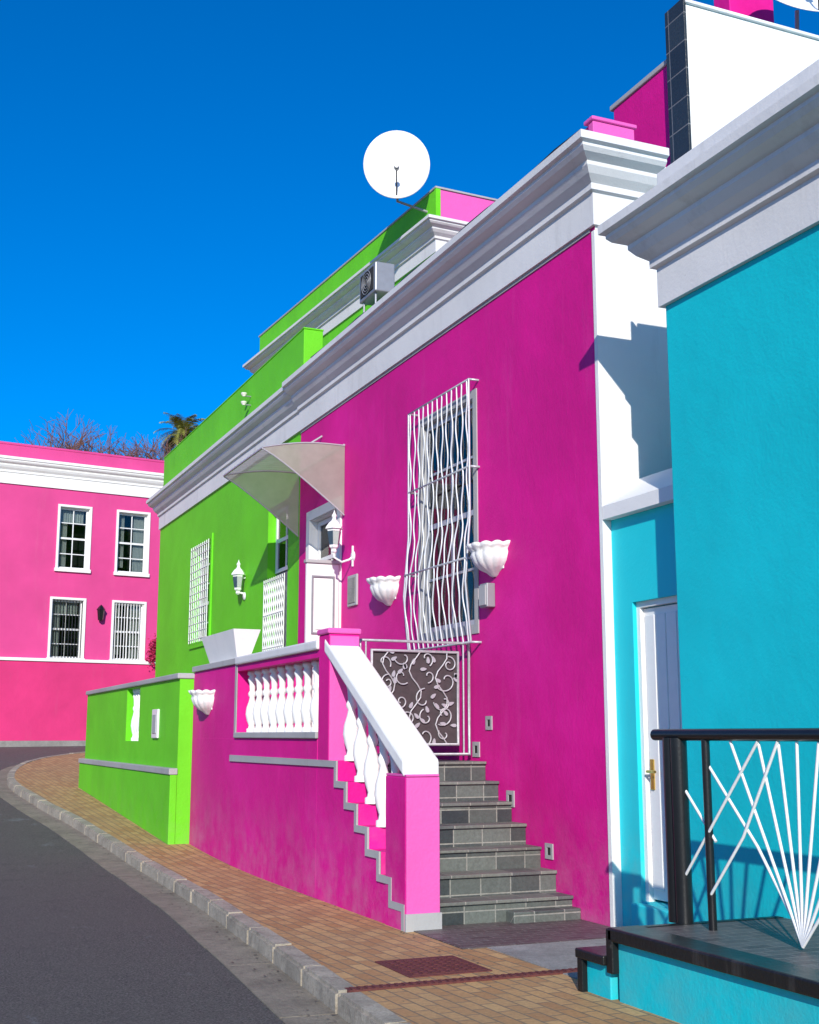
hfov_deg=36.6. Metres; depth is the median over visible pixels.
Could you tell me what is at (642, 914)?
door threshold
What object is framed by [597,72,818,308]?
cornice
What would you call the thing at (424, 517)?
window reveal lining
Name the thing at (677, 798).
metal railing
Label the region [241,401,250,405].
roof spotlight
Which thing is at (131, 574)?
sill
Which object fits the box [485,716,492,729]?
wall vent
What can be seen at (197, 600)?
window grille
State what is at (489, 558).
shell planter
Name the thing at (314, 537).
door reveal lining
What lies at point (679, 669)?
door board
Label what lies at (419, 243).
cornice
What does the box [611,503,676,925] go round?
side passage wall
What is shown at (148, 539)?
window surround
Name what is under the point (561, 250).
cornice shadow gap
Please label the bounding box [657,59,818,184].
parapet face
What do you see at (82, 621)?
window lining
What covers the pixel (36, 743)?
pavement
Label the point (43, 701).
wall
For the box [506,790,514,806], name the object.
wall vent
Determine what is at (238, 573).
wall lantern
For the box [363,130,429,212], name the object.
satellite dish
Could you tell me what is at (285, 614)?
door leaf
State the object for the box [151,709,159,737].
letter box
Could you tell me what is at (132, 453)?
bare tree
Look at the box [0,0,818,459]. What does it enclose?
sky
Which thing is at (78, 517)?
curtain
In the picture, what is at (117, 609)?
curtain
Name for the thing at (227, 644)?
planter box
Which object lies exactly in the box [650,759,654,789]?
handle plate
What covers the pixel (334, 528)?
wall lantern
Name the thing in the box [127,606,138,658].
curtain
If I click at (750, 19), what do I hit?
party wall coping
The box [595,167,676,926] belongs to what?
party wall
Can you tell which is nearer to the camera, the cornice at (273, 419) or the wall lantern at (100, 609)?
the cornice at (273, 419)
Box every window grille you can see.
[188,539,208,643]
[403,378,481,649]
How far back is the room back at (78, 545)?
40.73 m
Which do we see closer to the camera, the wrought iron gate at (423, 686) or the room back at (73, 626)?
the wrought iron gate at (423, 686)
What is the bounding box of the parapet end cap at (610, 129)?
[588,121,633,139]
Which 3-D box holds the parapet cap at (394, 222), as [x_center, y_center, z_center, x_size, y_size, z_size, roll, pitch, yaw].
[1.600,-4.542,26.546,7.020,0.037,9.000,5,-11,-26]
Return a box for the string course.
[0,657,155,664]
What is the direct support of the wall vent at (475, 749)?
attached to the facade wall at (523, 351)
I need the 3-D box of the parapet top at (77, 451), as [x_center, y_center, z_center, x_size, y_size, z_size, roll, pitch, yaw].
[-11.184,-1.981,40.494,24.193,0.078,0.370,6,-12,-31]
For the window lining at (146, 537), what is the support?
attached to the facade wall at (32, 581)
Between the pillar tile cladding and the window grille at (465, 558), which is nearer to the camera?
the pillar tile cladding
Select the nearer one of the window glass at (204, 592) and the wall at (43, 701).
the window glass at (204, 592)
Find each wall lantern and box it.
[96,605,104,620]
[231,560,245,599]
[325,510,354,566]
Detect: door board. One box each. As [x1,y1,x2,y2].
[645,614,664,890]
[655,613,669,891]
[666,611,680,728]
[677,611,681,728]
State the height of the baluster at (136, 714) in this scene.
0.860 m
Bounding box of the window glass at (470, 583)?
[430,409,473,627]
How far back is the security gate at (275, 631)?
19.80 m
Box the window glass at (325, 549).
[321,519,336,560]
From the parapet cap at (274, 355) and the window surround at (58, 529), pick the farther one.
the window surround at (58, 529)
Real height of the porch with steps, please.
2.860 m
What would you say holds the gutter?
on the road
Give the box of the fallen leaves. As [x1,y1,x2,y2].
[4,778,490,1021]
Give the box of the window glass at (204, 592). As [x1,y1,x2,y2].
[201,549,209,636]
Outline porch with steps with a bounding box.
[189,628,580,931]
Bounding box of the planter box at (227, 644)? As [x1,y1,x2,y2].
[201,629,259,662]
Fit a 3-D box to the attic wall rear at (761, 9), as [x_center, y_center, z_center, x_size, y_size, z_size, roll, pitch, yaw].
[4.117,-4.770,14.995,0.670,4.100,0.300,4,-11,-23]
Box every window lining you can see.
[50,599,83,657]
[58,506,89,568]
[115,602,143,659]
[119,512,147,573]
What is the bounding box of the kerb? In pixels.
[7,752,410,1023]
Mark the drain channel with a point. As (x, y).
(452, 980)
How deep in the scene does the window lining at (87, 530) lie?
40.26 m
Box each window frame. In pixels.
[50,600,81,657]
[58,507,87,568]
[112,603,141,659]
[117,513,146,572]
[198,545,209,641]
[275,518,287,573]
[317,514,336,559]
[426,403,474,632]
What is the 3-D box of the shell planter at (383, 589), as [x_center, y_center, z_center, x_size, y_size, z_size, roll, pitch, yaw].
[-0.374,0.993,15.422,0.300,0.348,0.695,4,-11,-23]
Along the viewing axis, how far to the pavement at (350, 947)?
9.42 m
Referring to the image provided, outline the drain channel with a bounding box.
[345,968,576,992]
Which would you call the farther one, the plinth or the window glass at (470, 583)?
the plinth
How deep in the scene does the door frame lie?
10.39 m
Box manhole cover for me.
[375,955,491,977]
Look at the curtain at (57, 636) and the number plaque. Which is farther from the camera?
the curtain at (57, 636)
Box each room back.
[58,603,79,656]
[65,512,85,567]
[113,605,128,658]
[117,516,133,571]
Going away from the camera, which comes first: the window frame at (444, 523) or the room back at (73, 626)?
the window frame at (444, 523)
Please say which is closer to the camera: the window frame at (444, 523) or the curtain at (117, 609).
the window frame at (444, 523)
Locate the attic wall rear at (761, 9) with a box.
[714,0,773,22]
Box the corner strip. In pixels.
[591,230,614,926]
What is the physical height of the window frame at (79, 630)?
1.870 m
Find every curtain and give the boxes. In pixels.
[50,602,59,655]
[56,602,77,614]
[58,510,67,566]
[64,510,83,523]
[113,605,119,654]
[117,515,124,567]
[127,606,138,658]
[132,516,143,571]
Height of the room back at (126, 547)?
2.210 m
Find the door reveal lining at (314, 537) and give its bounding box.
[311,509,336,558]
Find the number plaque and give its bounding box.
[347,574,357,606]
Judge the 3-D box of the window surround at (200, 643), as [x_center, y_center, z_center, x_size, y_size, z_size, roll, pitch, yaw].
[-4.134,1.595,24.538,0.034,2.150,1.650,4,-11,-23]
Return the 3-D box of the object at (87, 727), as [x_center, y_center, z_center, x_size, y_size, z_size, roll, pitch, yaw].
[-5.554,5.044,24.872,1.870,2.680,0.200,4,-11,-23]
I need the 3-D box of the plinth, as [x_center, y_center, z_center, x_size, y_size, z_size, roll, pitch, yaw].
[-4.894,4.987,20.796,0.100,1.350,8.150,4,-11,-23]
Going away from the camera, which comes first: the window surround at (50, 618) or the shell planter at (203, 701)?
the shell planter at (203, 701)
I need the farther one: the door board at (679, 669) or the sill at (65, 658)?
the sill at (65, 658)
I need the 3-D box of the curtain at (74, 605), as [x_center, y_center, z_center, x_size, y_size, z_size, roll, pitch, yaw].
[-11.010,3.081,39.803,0.714,0.468,0.075,6,-12,-32]
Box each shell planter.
[188,689,214,714]
[366,575,400,605]
[466,540,509,577]
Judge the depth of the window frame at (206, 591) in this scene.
24.98 m
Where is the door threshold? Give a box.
[631,903,670,925]
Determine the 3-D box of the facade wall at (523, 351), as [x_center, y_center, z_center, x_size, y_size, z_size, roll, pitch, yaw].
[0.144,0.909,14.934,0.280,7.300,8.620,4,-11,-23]
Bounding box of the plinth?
[78,763,176,844]
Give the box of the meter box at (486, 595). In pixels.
[479,583,494,607]
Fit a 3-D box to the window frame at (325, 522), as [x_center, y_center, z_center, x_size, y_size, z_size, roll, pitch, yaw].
[-1.115,0.645,17.926,0.060,1.180,1.160,4,-11,-23]
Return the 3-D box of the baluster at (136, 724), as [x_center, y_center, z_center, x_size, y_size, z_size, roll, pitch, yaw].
[-4.467,3.357,20.518,0.136,0.860,0.136,4,-11,-23]
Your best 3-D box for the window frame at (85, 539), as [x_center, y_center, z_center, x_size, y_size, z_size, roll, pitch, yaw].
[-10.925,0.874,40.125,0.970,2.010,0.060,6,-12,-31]
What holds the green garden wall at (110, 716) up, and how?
on the ground
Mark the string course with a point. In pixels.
(73, 660)
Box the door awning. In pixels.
[223,435,344,536]
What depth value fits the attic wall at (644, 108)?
12.92 m
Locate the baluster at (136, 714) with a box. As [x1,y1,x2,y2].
[133,689,138,740]
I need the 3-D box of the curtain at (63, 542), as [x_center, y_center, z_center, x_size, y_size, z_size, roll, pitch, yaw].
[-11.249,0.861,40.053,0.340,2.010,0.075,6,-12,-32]
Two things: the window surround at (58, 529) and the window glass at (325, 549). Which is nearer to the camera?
the window glass at (325, 549)
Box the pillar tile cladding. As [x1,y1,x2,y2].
[665,0,691,163]
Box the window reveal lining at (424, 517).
[422,399,474,634]
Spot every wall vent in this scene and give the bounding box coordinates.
[472,742,479,756]
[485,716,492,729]
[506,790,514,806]
[545,843,553,859]
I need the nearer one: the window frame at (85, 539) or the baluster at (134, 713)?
the baluster at (134, 713)
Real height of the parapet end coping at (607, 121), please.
0.038 m
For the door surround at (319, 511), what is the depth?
17.91 m
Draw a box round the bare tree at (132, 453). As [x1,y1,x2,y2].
[14,408,187,460]
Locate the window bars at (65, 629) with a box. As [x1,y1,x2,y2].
[51,599,82,657]
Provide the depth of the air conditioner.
20.42 m
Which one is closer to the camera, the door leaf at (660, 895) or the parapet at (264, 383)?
the door leaf at (660, 895)
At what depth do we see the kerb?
10.45 m
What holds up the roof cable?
on the parapet
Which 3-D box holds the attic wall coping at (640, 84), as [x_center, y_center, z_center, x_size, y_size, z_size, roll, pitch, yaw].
[2.572,-4.527,13.191,0.300,0.058,1.160,4,-11,-23]
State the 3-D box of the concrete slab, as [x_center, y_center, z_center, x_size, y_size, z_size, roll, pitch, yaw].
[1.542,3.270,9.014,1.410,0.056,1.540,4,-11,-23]
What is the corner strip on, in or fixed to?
attached to the facade wall at (523, 351)
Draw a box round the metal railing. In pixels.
[650,728,818,947]
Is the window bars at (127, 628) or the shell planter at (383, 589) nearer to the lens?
the shell planter at (383, 589)
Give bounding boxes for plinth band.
[78,758,177,774]
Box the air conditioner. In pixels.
[360,261,394,312]
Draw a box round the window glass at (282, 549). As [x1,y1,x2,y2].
[278,521,287,568]
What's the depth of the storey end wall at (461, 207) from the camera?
21.24 m
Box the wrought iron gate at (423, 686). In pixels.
[359,638,470,755]
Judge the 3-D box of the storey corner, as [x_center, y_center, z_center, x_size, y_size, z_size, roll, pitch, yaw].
[0.475,-3.607,20.761,0.093,3.852,0.065,4,-11,-23]
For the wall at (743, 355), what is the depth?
8.68 m
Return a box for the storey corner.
[434,188,440,215]
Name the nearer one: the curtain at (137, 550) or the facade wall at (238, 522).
the facade wall at (238, 522)
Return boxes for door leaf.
[275,571,287,648]
[303,559,340,726]
[644,604,680,901]
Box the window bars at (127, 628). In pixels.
[114,603,142,659]
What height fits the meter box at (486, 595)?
0.250 m
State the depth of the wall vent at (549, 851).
11.44 m
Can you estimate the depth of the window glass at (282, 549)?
20.35 m
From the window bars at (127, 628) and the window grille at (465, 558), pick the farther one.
the window bars at (127, 628)
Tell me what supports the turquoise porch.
on the pavement at (350, 947)
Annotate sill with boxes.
[46,657,81,658]
[54,567,90,573]
[109,659,143,660]
[113,571,149,577]
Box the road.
[0,746,337,1023]
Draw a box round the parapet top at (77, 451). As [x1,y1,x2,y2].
[0,441,163,462]
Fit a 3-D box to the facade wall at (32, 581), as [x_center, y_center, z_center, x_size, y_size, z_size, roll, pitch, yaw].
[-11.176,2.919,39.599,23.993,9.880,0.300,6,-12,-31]
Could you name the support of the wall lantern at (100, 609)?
attached to the facade wall at (32, 581)
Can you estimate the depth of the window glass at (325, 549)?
18.28 m
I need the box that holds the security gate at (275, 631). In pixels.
[262,573,284,651]
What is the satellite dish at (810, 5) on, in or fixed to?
on the flat roof
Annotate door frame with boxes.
[636,596,676,901]
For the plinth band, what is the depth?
19.59 m
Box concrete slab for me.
[487,938,605,978]
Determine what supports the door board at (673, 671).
attached to the door frame
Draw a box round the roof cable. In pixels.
[310,130,578,357]
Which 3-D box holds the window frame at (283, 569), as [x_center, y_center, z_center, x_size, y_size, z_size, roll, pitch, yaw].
[-1.988,0.421,20.129,0.060,1.060,1.060,4,-11,-23]
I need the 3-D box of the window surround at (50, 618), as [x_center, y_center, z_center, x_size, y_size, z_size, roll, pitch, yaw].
[-10.909,3.690,39.428,1.160,1.940,0.044,6,-12,-31]
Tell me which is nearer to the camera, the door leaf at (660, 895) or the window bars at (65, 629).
the door leaf at (660, 895)
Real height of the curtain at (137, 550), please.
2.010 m
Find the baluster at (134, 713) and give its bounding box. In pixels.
[131,689,135,740]
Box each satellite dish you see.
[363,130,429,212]
[776,0,818,29]
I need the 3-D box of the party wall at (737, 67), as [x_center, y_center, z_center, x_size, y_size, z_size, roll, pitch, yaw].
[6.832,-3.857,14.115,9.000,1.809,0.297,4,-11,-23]
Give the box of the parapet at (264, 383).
[163,329,322,485]
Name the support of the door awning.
attached to the facade wall at (523, 351)
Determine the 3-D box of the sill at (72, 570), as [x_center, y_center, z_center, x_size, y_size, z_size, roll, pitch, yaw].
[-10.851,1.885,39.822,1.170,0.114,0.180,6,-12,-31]
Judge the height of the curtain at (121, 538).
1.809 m
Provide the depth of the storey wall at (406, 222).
24.21 m
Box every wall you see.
[0,444,163,661]
[0,660,154,740]
[87,679,179,767]
[155,432,300,677]
[260,191,433,350]
[298,226,609,926]
[441,190,493,221]
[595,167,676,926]
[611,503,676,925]
[614,66,670,166]
[666,224,818,923]
[686,5,818,148]
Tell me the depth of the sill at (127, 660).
40.26 m
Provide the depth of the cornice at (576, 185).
13.25 m
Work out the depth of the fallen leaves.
10.56 m
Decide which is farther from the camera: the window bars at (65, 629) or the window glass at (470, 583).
the window bars at (65, 629)
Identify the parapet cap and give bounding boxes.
[164,327,323,458]
[258,186,497,337]
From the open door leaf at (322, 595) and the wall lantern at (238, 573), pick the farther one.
the wall lantern at (238, 573)
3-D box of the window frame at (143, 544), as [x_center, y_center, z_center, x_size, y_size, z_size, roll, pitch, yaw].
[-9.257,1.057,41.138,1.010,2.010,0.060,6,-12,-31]
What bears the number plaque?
attached to the facade wall at (523, 351)
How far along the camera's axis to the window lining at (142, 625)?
40.73 m
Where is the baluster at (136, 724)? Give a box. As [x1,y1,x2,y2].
[135,688,139,740]
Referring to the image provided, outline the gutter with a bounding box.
[0,765,348,1023]
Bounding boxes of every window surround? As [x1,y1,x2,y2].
[47,596,85,658]
[55,504,92,569]
[110,600,146,660]
[114,509,150,573]
[189,533,213,649]
[418,388,478,640]
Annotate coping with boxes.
[86,673,194,694]
[584,115,636,129]
[602,468,672,519]
[610,60,666,111]
[685,0,818,40]
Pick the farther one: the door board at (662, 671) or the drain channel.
the door board at (662, 671)
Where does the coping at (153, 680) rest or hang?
on the green garden wall at (110, 716)
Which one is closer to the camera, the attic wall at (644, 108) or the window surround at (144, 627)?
the attic wall at (644, 108)
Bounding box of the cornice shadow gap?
[301,229,589,432]
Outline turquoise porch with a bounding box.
[575,916,818,1023]
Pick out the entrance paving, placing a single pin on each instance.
(475, 936)
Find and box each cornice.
[0,455,163,497]
[146,387,300,529]
[243,214,468,373]
[282,129,668,430]
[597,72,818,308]
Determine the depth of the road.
10.04 m
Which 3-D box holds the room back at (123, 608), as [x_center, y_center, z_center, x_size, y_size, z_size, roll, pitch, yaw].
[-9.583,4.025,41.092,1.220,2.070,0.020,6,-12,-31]
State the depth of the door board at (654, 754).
10.29 m
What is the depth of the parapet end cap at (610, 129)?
11.74 m
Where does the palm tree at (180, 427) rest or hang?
on the ground
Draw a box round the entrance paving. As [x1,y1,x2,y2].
[414,919,608,949]
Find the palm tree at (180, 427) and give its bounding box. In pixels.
[153,412,204,455]
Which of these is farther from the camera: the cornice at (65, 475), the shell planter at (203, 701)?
the cornice at (65, 475)
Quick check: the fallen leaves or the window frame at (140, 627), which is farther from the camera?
the window frame at (140, 627)
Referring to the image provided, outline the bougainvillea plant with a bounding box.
[145,633,156,670]
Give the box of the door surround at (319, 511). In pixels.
[304,502,341,642]
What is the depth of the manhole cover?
8.62 m
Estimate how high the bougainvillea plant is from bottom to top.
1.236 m
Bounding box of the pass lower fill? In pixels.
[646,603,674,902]
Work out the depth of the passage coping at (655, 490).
10.61 m
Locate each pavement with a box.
[0,741,85,746]
[15,753,680,1023]
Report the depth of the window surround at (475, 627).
13.61 m

